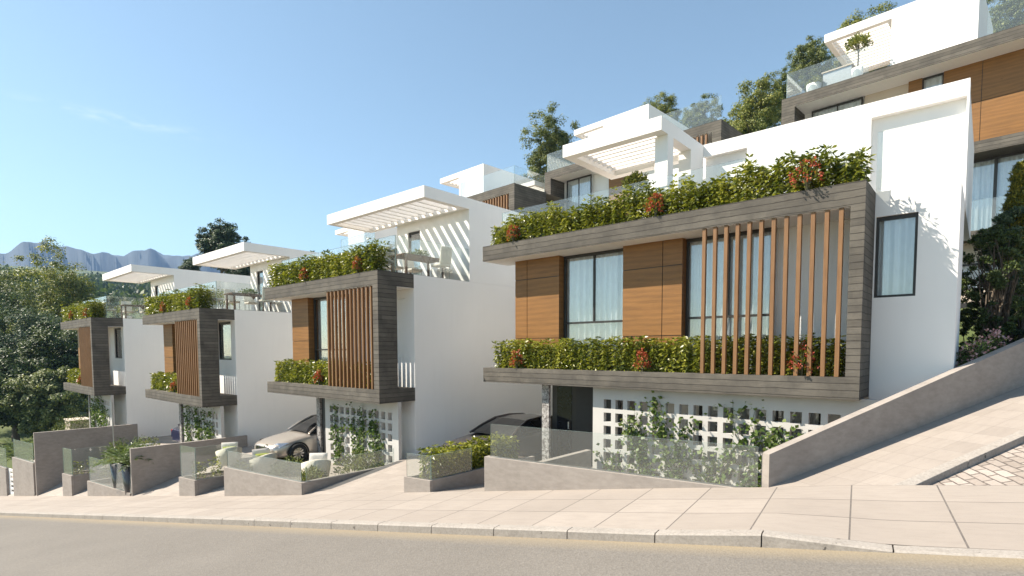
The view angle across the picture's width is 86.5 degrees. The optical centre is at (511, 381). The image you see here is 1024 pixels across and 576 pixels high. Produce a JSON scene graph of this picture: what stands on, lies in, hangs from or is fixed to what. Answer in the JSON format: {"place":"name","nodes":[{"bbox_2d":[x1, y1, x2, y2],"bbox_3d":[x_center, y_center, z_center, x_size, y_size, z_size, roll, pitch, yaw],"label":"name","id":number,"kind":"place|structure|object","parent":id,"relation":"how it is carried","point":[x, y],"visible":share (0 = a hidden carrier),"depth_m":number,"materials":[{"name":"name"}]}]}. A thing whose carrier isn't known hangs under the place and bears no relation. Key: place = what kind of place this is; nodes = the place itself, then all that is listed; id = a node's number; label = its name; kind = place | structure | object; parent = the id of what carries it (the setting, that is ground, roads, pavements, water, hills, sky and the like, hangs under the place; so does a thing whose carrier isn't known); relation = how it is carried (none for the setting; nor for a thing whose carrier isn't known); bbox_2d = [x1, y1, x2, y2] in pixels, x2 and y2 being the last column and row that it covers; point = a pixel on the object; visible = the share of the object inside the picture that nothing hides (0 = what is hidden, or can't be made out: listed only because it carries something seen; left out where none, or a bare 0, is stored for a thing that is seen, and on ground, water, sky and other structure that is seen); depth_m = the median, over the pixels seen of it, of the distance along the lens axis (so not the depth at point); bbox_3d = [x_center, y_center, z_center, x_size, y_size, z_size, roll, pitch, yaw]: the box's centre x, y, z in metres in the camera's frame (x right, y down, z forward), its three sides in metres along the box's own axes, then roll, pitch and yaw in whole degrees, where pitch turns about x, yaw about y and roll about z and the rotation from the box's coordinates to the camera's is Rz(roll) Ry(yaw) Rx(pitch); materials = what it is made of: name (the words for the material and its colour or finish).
{"place":"outdoors","nodes":[
{"label":"outdoors","id":0,"kind":"place"},
{"bbox_2d":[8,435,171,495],"bbox_3d":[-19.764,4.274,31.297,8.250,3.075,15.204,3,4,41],"label":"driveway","id":1,"kind":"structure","parent":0,"point":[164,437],"depth_m":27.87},
{"bbox_2d":[0,447,9,495],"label":"garden wall","id":2,"kind":"structure","parent":1,"relation":"on","point":[4,482],"depth_m":26.02,"materials":[{"name":"grey concrete"}]},
{"bbox_2d":[12,439,35,495],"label":"garden wall","id":3,"kind":"structure","parent":1,"relation":"on","point":[24,476],"depth_m":24.56,"materials":[{"name":"grey concrete"}]},
{"bbox_2d":[60,264,250,438],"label":"townhouse","id":4,"kind":"structure","parent":1,"relation":"on","point":[121,360],"depth_m":28.00,"materials":[{"name":"paint"}]},
{"bbox_2d":[60,297,104,321],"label":"hedge","id":5,"kind":"object","parent":4,"relation":"on","point":[94,308],"visible":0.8,"depth_m":27.18,"materials":[{"name":"green plant"}]},
{"bbox_2d":[38,439,179,495],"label":"driveway","id":6,"kind":"structure","parent":0,"point":[56,490],"depth_m":23.70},
{"bbox_2d":[62,446,98,495],"bbox_3d":[-17.365,4.165,22.624,0.910,2.996,1.905,3,4,41],"label":"planter","id":7,"kind":"object","parent":6,"relation":"on","point":[74,484],"visible":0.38,"depth_m":21.94,"materials":[{"name":"grey concrete"}]},
{"bbox_2d":[87,457,130,495],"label":"garden wall","id":8,"kind":"structure","parent":6,"relation":"on","point":[99,483],"depth_m":20.20,"materials":[{"name":"grey concrete"}]},
{"bbox_2d":[92,442,139,467],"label":"palm plant","id":9,"kind":"object","parent":8,"relation":"on","point":[113,454],"visible":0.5,"depth_m":19.76,"materials":[{"name":"green plant"}]},
{"bbox_2d":[142,242,316,445],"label":"townhouse","id":10,"kind":"structure","parent":6,"relation":"on","point":[221,362],"depth_m":22.42,"materials":[{"name":"paint"}]},
{"bbox_2d":[149,371,176,392],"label":"hedge","id":11,"kind":"object","parent":10,"relation":"on","point":[161,380],"visible":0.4,"depth_m":24.29,"materials":[{"name":"green plant"}]},
{"bbox_2d":[143,283,212,314],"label":"hedge","id":12,"kind":"object","parent":10,"relation":"on","point":[199,298],"visible":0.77,"depth_m":22.23,"materials":[{"name":"green plant"}]},
{"bbox_2d":[181,405,193,441],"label":"climbing vine","id":13,"kind":"object","parent":10,"relation":"attached to","point":[186,429],"visible":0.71,"depth_m":23.52,"materials":[{"name":"green plant"}]},
{"bbox_2d":[200,407,214,439],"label":"climbing vine","id":14,"kind":"object","parent":10,"relation":"attached to","point":[208,432],"visible":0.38,"depth_m":21.97,"materials":[{"name":"green plant"}]},
{"bbox_2d":[219,322,231,359],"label":"window","id":15,"kind":"structure","parent":10,"relation":"in","point":[224,327],"depth_m":22.50,"materials":[{"name":"glass"}]},
{"bbox_2d":[224,292,271,310],"bbox_3d":[-11.146,-3.308,23.100,0.850,0.756,1.700,3,4,41],"label":"dining table","id":16,"kind":"object","parent":10,"relation":"on","point":[234,294],"visible":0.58,"depth_m":22.75,"materials":[{"name":"grey wood"}]},
{"bbox_2d":[0,241,225,273],"bbox_3d":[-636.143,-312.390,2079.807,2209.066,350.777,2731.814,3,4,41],"label":"mountains","id":17,"kind":"structure","parent":0,"point":[104,262],"depth_m":1626.51,"materials":[{"name":"stone"}]},
{"bbox_2d":[215,442,241,468],"bbox_3d":[-10.098,2.649,19.426,0.860,0.860,0.766,-1,3,-21],"label":"armchair","id":18,"kind":"object","parent":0,"point":[226,447],"visible":0.52,"depth_m":19.15,"materials":[{"name":"white fabric"}]},
{"bbox_2d":[134,446,355,495],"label":"driveway","id":19,"kind":"structure","parent":0,"point":[170,487],"depth_m":18.73,"materials":[{"name":"concrete"}]},
{"bbox_2d":[179,445,223,495],"bbox_3d":[-9.333,3.276,17.822,0.929,2.611,2.511,3,4,41],"label":"planter","id":20,"kind":"object","parent":19,"relation":"on","point":[191,483],"visible":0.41,"depth_m":16.96,"materials":[{"name":"grey concrete"}]},
{"bbox_2d":[254,414,317,460],"bbox_3d":[-7.071,1.977,20.265,1.880,1.465,4.525,3,4,41],"label":"parked car","id":21,"kind":"object","parent":19,"relation":"on","point":[299,438],"visible":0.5,"depth_m":18.88,"materials":[{"name":"silver metal"}]},
{"bbox_2d":[224,449,386,495],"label":"garden wall","id":22,"kind":"structure","parent":19,"relation":"on","point":[248,475],"depth_m":14.78,"materials":[{"name":"grey concrete"}]},
{"bbox_2d":[301,453,330,476],"bbox_3d":[-5.852,2.620,16.237,0.860,0.860,0.766,0,3,-4],"label":"armchair","id":23,"kind":"object","parent":19,"relation":"on","point":[324,464],"visible":0.5,"depth_m":16.06,"materials":[{"name":"white fabric"}]},
{"bbox_2d":[330,448,384,474],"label":"garden bush","id":24,"kind":"object","parent":19,"relation":"on","point":[361,463],"visible":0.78,"depth_m":16.25,"materials":[{"name":"green plant"}]},
{"bbox_2d":[265,185,551,469],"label":"townhouse","id":25,"kind":"structure","parent":19,"relation":"on","point":[423,344],"depth_m":17.72,"materials":[{"name":"paint"}]},
{"bbox_2d":[274,358,370,387],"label":"hedge","id":26,"kind":"object","parent":25,"relation":"on","point":[291,371],"visible":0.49,"depth_m":18.80,"materials":[{"name":"green plant"}]},
{"bbox_2d":[266,237,389,286],"bbox_3d":[-6.266,-3.753,17.888,6.846,1.101,0.837,3,4,41],"label":"hedge","id":27,"kind":"object","parent":25,"relation":"on","point":[334,265],"visible":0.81,"depth_m":17.18,"materials":[{"name":"green plant"}]},
{"bbox_2d":[313,295,349,366],"bbox_3d":[-6.165,-1.423,18.607,2.160,2.960,0.070,3,4,41],"label":"window","id":28,"kind":"structure","parent":25,"relation":"in","point":[320,303],"depth_m":18.98,"materials":[{"name":"glass"}]},
{"bbox_2d":[328,404,347,464],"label":"climbing vine","id":29,"kind":"object","parent":25,"relation":"attached to","point":[337,447],"visible":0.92,"depth_m":18.16,"materials":[{"name":"green plant"}]},
{"bbox_2d":[345,402,365,470],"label":"climbing vine","id":30,"kind":"object","parent":25,"relation":"attached to","point":[361,428],"visible":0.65,"depth_m":17.30,"materials":[{"name":"green plant"}]},
{"bbox_2d":[365,409,384,467],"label":"climbing vine","id":31,"kind":"object","parent":25,"relation":"attached to","point":[372,431],"visible":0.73,"depth_m":16.70,"materials":[{"name":"green plant"}]},
{"bbox_2d":[409,231,419,274],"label":"window","id":32,"kind":"structure","parent":25,"relation":"in","point":[414,242],"depth_m":19.94,"materials":[{"name":"glass"}]},
{"bbox_2d":[396,253,443,277],"bbox_3d":[-3.075,-3.666,17.793,0.850,0.756,1.700,3,4,41],"label":"dining table","id":33,"kind":"object","parent":25,"relation":"on","point":[427,260],"visible":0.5,"depth_m":17.57,"materials":[{"name":"grey wood"}]},
{"bbox_2d":[431,246,451,278],"bbox_3d":[-2.273,-3.786,17.551,0.548,1.020,0.460,3,4,41],"label":"dining chair","id":34,"kind":"object","parent":25,"relation":"on","point":[445,257],"visible":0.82,"depth_m":17.40,"materials":[{"name":"plastic"}]},
{"bbox_2d":[305,451,630,494],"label":"driveway","id":35,"kind":"structure","parent":0,"point":[388,478],"depth_m":14.16,"materials":[{"name":"concrete"}]},
{"bbox_2d":[404,448,534,492],"bbox_3d":[-0.889,2.437,13.097,0.742,1.874,3.661,3,4,41],"label":"planter","id":36,"kind":"object","parent":35,"relation":"on","point":[416,483],"visible":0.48,"depth_m":11.95,"materials":[{"name":"grey concrete"}]},
{"bbox_2d":[417,431,519,478],"bbox_3d":[-0.952,1.736,12.998,0.849,0.867,3.129,3,4,41],"label":"hedge","id":37,"kind":"object","parent":36,"relation":"in","point":[466,459],"visible":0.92,"depth_m":12.60,"materials":[{"name":"green plant"}]},
{"bbox_2d":[440,413,551,462],"bbox_3d":[0.011,1.664,16.194,1.993,1.260,4.796,3,4,41],"label":"parked car","id":38,"kind":"object","parent":35,"relation":"on","point":[529,437],"visible":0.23,"depth_m":15.62,"materials":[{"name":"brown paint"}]},
{"bbox_2d":[0,265,1005,468],"bbox_3d":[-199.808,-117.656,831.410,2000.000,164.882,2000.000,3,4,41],"label":"ground","id":39,"kind":"structure","parent":0,"point":[6,433],"depth_m":52.72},
{"bbox_2d":[0,263,71,348],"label":"broadleaf tree","id":40,"kind":"object","parent":39,"relation":"on","point":[9,276],"visible":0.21,"depth_m":64.41,"materials":[{"name":"green plant"}]},
{"bbox_2d":[0,288,74,361],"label":"broadleaf tree","id":41,"kind":"object","parent":39,"relation":"on","point":[21,334],"visible":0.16,"depth_m":53.30,"materials":[{"name":"green plant"}]},
{"bbox_2d":[0,348,78,443],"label":"broadleaf tree","id":42,"kind":"object","parent":39,"relation":"on","point":[10,369],"visible":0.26,"depth_m":46.45,"materials":[{"name":"green plant"}]},
{"bbox_2d":[0,366,88,438],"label":"broadleaf tree","id":43,"kind":"object","parent":39,"relation":"on","point":[44,402],"visible":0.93,"depth_m":44.18,"materials":[{"name":"green plant"}]},
{"bbox_2d":[15,320,87,411],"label":"broadleaf tree","id":44,"kind":"object","parent":39,"relation":"on","point":[64,345],"visible":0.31,"depth_m":49.39,"materials":[{"name":"green plant"}]},
{"bbox_2d":[2,235,107,345],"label":"broadleaf tree","id":45,"kind":"object","parent":39,"relation":"on","point":[64,284],"visible":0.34,"depth_m":60.57,"materials":[{"name":"green plant"}]},
{"bbox_2d":[51,414,88,430],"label":"garden bush","id":46,"kind":"object","parent":39,"relation":"on","point":[73,422],"visible":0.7,"depth_m":32.35,"materials":[{"name":"green plant"}]},
{"bbox_2d":[0,264,150,312],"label":"wood","id":47,"kind":"object","parent":39,"relation":"on","point":[132,292],"visible":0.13,"depth_m":257.72,"materials":[{"name":"green plant"}]},
{"bbox_2d":[194,217,250,273],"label":"broadleaf tree","id":48,"kind":"object","parent":39,"relation":"on","point":[215,237],"visible":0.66,"depth_m":60.34,"materials":[{"name":"green plant"}]},
{"bbox_2d":[335,227,397,271],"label":"hillside house","id":49,"kind":"structure","parent":39,"relation":"on","point":[355,236],"depth_m":40.56,"materials":[{"name":"paint"}]},
{"bbox_2d":[440,163,568,215],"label":"hillside house","id":50,"kind":"structure","parent":39,"relation":"on","point":[492,185],"depth_m":32.94,"materials":[{"name":"paint"}]},
{"bbox_2d":[518,101,580,182],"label":"broadleaf tree","id":51,"kind":"object","parent":39,"relation":"on","point":[555,140],"visible":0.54,"depth_m":44.64,"materials":[{"name":"green plant"}]},
{"bbox_2d":[545,96,743,222],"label":"hillside house","id":52,"kind":"structure","parent":39,"relation":"on","point":[565,180],"depth_m":31.92,"materials":[{"name":"paint"}]},
{"bbox_2d":[567,174,592,216],"bbox_3d":[4.044,-10.581,32.609,1.820,3.140,0.196,3,5,44],"label":"window","id":53,"kind":"structure","parent":52,"relation":"in","point":[583,185],"depth_m":32.53,"materials":[{"name":"glass"}]},
{"bbox_2d":[639,90,683,120],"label":"broadleaf tree","id":54,"kind":"object","parent":39,"relation":"on","point":[670,104],"visible":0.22,"depth_m":47.01,"materials":[{"name":"green plant"}]},
{"bbox_2d":[678,93,722,128],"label":"broadleaf tree","id":55,"kind":"object","parent":39,"relation":"on","point":[699,111],"visible":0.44,"depth_m":50.04,"materials":[{"name":"green plant"}]},
{"bbox_2d":[483,78,973,486],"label":"townhouse","id":56,"kind":"structure","parent":39,"relation":"on","point":[872,271],"depth_m":11.46,"materials":[{"name":"paint"}]},
{"bbox_2d":[552,385,575,457],"bbox_3d":[1.514,1.152,15.714,0.880,2.290,0.130,3,4,41],"label":"door","id":57,"kind":"structure","parent":56,"relation":"in","point":[563,397],"depth_m":15.72,"materials":[{"name":"glass"}]},
{"bbox_2d":[563,248,622,368],"bbox_3d":[2.160,-1.814,14.024,1.900,2.962,0.196,3,4,41],"label":"window","id":58,"kind":"structure","parent":56,"relation":"in","point":[593,283],"depth_m":14.02,"materials":[{"name":"glass"}]},
{"bbox_2d":[593,438,632,471],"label":"climbing vine","id":59,"kind":"object","parent":56,"relation":"attached to","point":[612,467],"visible":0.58,"depth_m":13.14,"materials":[{"name":"green plant"}]},
{"bbox_2d":[618,403,655,475],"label":"climbing vine","id":60,"kind":"object","parent":56,"relation":"attached to","point":[640,439],"visible":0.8,"depth_m":12.63,"materials":[{"name":"green plant"}]},
{"bbox_2d":[643,190,665,216],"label":"flowering shrub","id":61,"kind":"object","parent":56,"relation":"on","point":[652,201],"visible":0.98,"depth_m":11.87,"materials":[{"name":"red plant"}]},
{"bbox_2d":[492,332,845,376],"bbox_3d":[2.840,-0.623,12.757,8.795,0.955,0.752,3,4,41],"label":"hedge","id":62,"kind":"object","parent":56,"relation":"on","point":[554,356],"visible":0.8,"depth_m":12.32,"materials":[{"name":"green plant"}]},
{"bbox_2d":[632,348,651,371],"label":"flowering shrub","id":63,"kind":"object","parent":62,"relation":"in","point":[644,362],"visible":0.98,"depth_m":12.32,"materials":[{"name":"red plant"}]},
{"bbox_2d":[786,340,819,375],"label":"flowering shrub","id":64,"kind":"object","parent":62,"relation":"in","point":[802,362],"visible":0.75,"depth_m":10.16,"materials":[{"name":"red plant"}]},
{"bbox_2d":[641,390,706,479],"bbox_3d":[3.554,1.449,12.086,1.535,2.474,0.329,3,4,41],"label":"climbing vine","id":65,"kind":"object","parent":56,"relation":"attached to","point":[672,461],"visible":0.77,"depth_m":12.13,"materials":[{"name":"green plant"}]},
{"bbox_2d":[490,144,875,244],"bbox_3d":[2.940,-4.082,12.484,9.059,1.065,0.870,3,4,41],"label":"hedge","id":66,"kind":"object","parent":56,"relation":"on","point":[537,224],"visible":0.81,"depth_m":11.43,"materials":[{"name":"green plant"}]},
{"bbox_2d":[788,153,825,189],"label":"flowering shrub","id":67,"kind":"object","parent":66,"relation":"in","point":[806,180],"visible":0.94,"depth_m":9.91,"materials":[{"name":"red plant"}]},
{"bbox_2d":[674,439,744,483],"bbox_3d":[4.162,1.942,11.592,1.538,1.592,0.293,3,4,41],"label":"climbing vine","id":68,"kind":"object","parent":56,"relation":"attached to","point":[722,474],"visible":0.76,"depth_m":11.49,"materials":[{"name":"green plant"}]},
{"bbox_2d":[685,227,777,370],"bbox_3d":[4.706,-1.694,11.811,1.870,2.962,0.196,3,4,41],"label":"window","id":69,"kind":"structure","parent":56,"relation":"in","point":[693,247],"depth_m":11.80,"materials":[{"name":"glass"}]},
{"bbox_2d":[715,399,798,486],"bbox_3d":[4.857,1.532,10.950,1.650,2.360,0.302,3,4,41],"label":"climbing vine","id":70,"kind":"object","parent":56,"relation":"attached to","point":[754,466],"visible":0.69,"depth_m":11.00,"materials":[{"name":"green plant"}]},
{"bbox_2d":[698,406,820,479],"bbox_3d":[5.751,1.328,12.804,2.700,1.950,0.196,3,4,41],"label":"window","id":71,"kind":"structure","parent":56,"relation":"in","point":[700,407],"depth_m":13.01,"materials":[{"name":"glass"}]},
{"bbox_2d":[749,411,803,477],"bbox_3d":[5.199,1.634,10.659,1.136,2.101,0.303,3,4,41],"label":"climbing vine","id":72,"kind":"object","parent":56,"relation":"attached to","point":[774,438],"visible":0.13,"depth_m":10.77,"materials":[{"name":"green plant"}]},
{"bbox_2d":[874,212,918,297],"bbox_3d":[7.098,-2.300,10.057,0.633,1.488,0.170,3,4,41],"label":"window","id":73,"kind":"structure","parent":56,"relation":"in","point":[896,235],"depth_m":10.06,"materials":[{"name":"glass"}]},
{"bbox_2d":[722,72,784,134],"bbox_3d":[18.178,-18.802,41.053,4.604,7.206,5.702,-1,3,-8],"label":"broadleaf tree","id":74,"kind":"object","parent":39,"relation":"on","point":[753,114],"visible":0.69,"depth_m":39.62,"materials":[{"name":"green plant"}]},
{"bbox_2d":[766,63,805,128],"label":"broadleaf tree","id":75,"kind":"object","parent":39,"relation":"on","point":[783,76],"visible":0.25,"depth_m":43.57,"materials":[{"name":"green plant"}]},
{"bbox_2d":[785,35,836,91],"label":"broadleaf tree","id":76,"kind":"object","parent":39,"relation":"on","point":[802,62],"visible":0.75,"depth_m":43.75,"materials":[{"name":"green plant"}]},
{"bbox_2d":[822,1,896,73],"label":"broadleaf tree","id":77,"kind":"object","parent":39,"relation":"on","point":[848,22],"visible":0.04,"depth_m":45.61,"materials":[{"name":"green plant"}]},
{"bbox_2d":[761,338,1023,531],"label":"ramp wall","id":78,"kind":"structure","parent":39,"relation":"on","point":[990,375],"depth_m":8.86,"materials":[{"name":"grey concrete"}]},
{"bbox_2d":[781,0,1023,308],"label":"hillside house","id":79,"kind":"structure","parent":39,"relation":"on","point":[918,45],"depth_m":20.81,"materials":[{"name":"paint"}]},
{"bbox_2d":[812,97,862,116],"bbox_3d":[14.184,-10.904,23.814,0.196,2.300,1.970,-3,5,-44],"label":"window","id":80,"kind":"structure","parent":79,"relation":"in","point":[859,101],"depth_m":23.67,"materials":[{"name":"glass"}]},
{"bbox_2d":[821,63,855,86],"bbox_3d":[14.276,-13.072,23.810,0.600,1.030,1.200,-3,5,-44],"label":"bar counter","id":81,"kind":"object","parent":79,"relation":"on","point":[838,74],"visible":0.61,"depth_m":23.59,"materials":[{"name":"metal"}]},
{"bbox_2d":[851,66,863,77],"bbox_3d":[14.476,-12.802,22.831,0.440,0.600,0.440,3,4,41],"label":"planter pot","id":82,"kind":"object","parent":79,"relation":"on","point":[857,71],"visible":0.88,"depth_m":22.66,"materials":[{"name":"ceramic"}]},
{"bbox_2d":[843,31,872,65],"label":"potted shrub","id":83,"kind":"object","parent":82,"relation":"in","point":[856,40],"visible":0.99,"depth_m":22.72,"materials":[{"name":"green plant"}]},
{"bbox_2d":[922,72,943,89],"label":"window","id":84,"kind":"structure","parent":79,"relation":"in","point":[938,79],"depth_m":21.36,"materials":[{"name":"glass"}]},
{"bbox_2d":[971,157,995,230],"bbox_3d":[17.204,-6.961,20.943,0.196,2.740,2.060,-3,5,-44],"label":"window","id":85,"kind":"structure","parent":79,"relation":"in","point":[984,170],"depth_m":20.47,"materials":[{"name":"glass"}]},
{"bbox_2d":[993,151,1023,224],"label":"window","id":86,"kind":"structure","parent":79,"relation":"in","point":[1004,163],"depth_m":20.07,"materials":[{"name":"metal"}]},
{"bbox_2d":[986,0,1023,32],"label":"broadleaf tree","id":87,"kind":"object","parent":39,"relation":"on","point":[1012,9],"visible":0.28,"depth_m":47.07,"materials":[{"name":"green plant"}]},
{"bbox_2d":[0,515,1023,575],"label":"road","id":88,"kind":"structure","parent":0,"point":[38,546],"depth_m":7.33,"materials":[{"name":"asphalt"}]},
{"bbox_2d":[0,511,1023,558],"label":"kerb","id":89,"kind":"structure","parent":88,"relation":"on","point":[760,538],"depth_m":6.86,"materials":[{"name":"concrete"}]},
{"bbox_2d":[0,485,1023,550],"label":"pavement","id":90,"kind":"structure","parent":0,"point":[975,516],"depth_m":7.42,"materials":[{"name":"concrete"}]},
{"bbox_2d":[33,424,137,495],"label":"partition wall","id":91,"kind":"structure","parent":90,"relation":"on","point":[48,451],"depth_m":24.56,"materials":[{"name":"grey concrete"}]},
{"bbox_2d":[130,435,247,495],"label":"partition wall","id":92,"kind":"structure","parent":90,"relation":"on","point":[146,474],"depth_m":19.60,"materials":[{"name":"grey concrete"}]},
{"bbox_2d":[0,0,1023,255],"label":"sky","id":93,"kind":"structure","parent":0,"point":[127,126],"materials":[{"name":"blue"}]},
{"bbox_2d":[618,469,994,549],"bbox_3d":[4.516,2.582,10.611,7.920,0.001,6.320,3,4,41],"label":"garden bed","id":94,"kind":"object","parent":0,"point":[632,470],"depth_m":13.43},
{"bbox_2d":[484,424,758,490],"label":"garden wall","id":95,"kind":"structure","parent":94,"relation":"on","point":[573,471],"depth_m":9.96,"materials":[{"name":"grey concrete"}]},
{"bbox_2d":[771,386,1023,486],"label":"side path","id":96,"kind":"structure","parent":0,"point":[905,456],"depth_m":8.20,"materials":[{"name":"tile"}]},
{"bbox_2d":[931,443,1023,484],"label":"side street","id":97,"kind":"structure","parent":0,"point":[1005,467],"depth_m":7.22,"materials":[{"name":"stone"}]},
{"bbox_2d":[894,429,1023,484],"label":"side kerb","id":98,"kind":"structure","parent":97,"relation":"on","point":[960,463],"depth_m":7.49,"materials":[{"name":"concrete"}]},
{"bbox_3d":[3.322,-4.430,14.639,0.280,1.350,0.280,3,4,41],"label":"planter pot","id":99,"kind":"object","parent":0,"visible":0},
{"bbox_2d":[620,170,649,193],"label":"potted shrub","id":100,"kind":"object","parent":99,"relation":"in","point":[635,177],"visible":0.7,"depth_m":14.42,"materials":[{"name":"green plant"}]},
{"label":"soil bank","id":101,"kind":"structure","parent":0,"visible":0},
{"bbox_2d":[958,308,989,364],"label":"evergreen shrub","id":102,"kind":"object","parent":101,"relation":"on","point":[963,332],"visible":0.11,"depth_m":13.37,"materials":[{"name":"green plant"}]},
{"bbox_2d":[955,334,995,366],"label":"flowering shrub","id":103,"kind":"object","parent":101,"relation":"on","point":[976,353],"visible":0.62,"depth_m":9.92,"materials":[{"name":"green plant"}]},
{"bbox_2d":[960,224,1023,350],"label":"evergreen shrub","id":104,"kind":"object","parent":101,"relation":"on","point":[998,315],"visible":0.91,"depth_m":11.36,"materials":[{"name":"green plant"}]},
{"bbox_2d":[973,326,1011,358],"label":"flowering shrub","id":105,"kind":"object","parent":101,"relation":"on","point":[995,336],"visible":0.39,"depth_m":10.09,"materials":[{"name":"green plant"}]},
{"bbox_2d":[973,160,1023,359],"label":"cypress tree","id":106,"kind":"object","parent":101,"relation":"on","point":[1014,195],"visible":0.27,"depth_m":12.11,"materials":[{"name":"green plant"}]},
{"bbox_2d":[974,205,1023,345],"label":"evergreen shrub","id":107,"kind":"object","parent":101,"relation":"on","point":[1006,218],"visible":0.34,"depth_m":11.78,"materials":[{"name":"green plant"}]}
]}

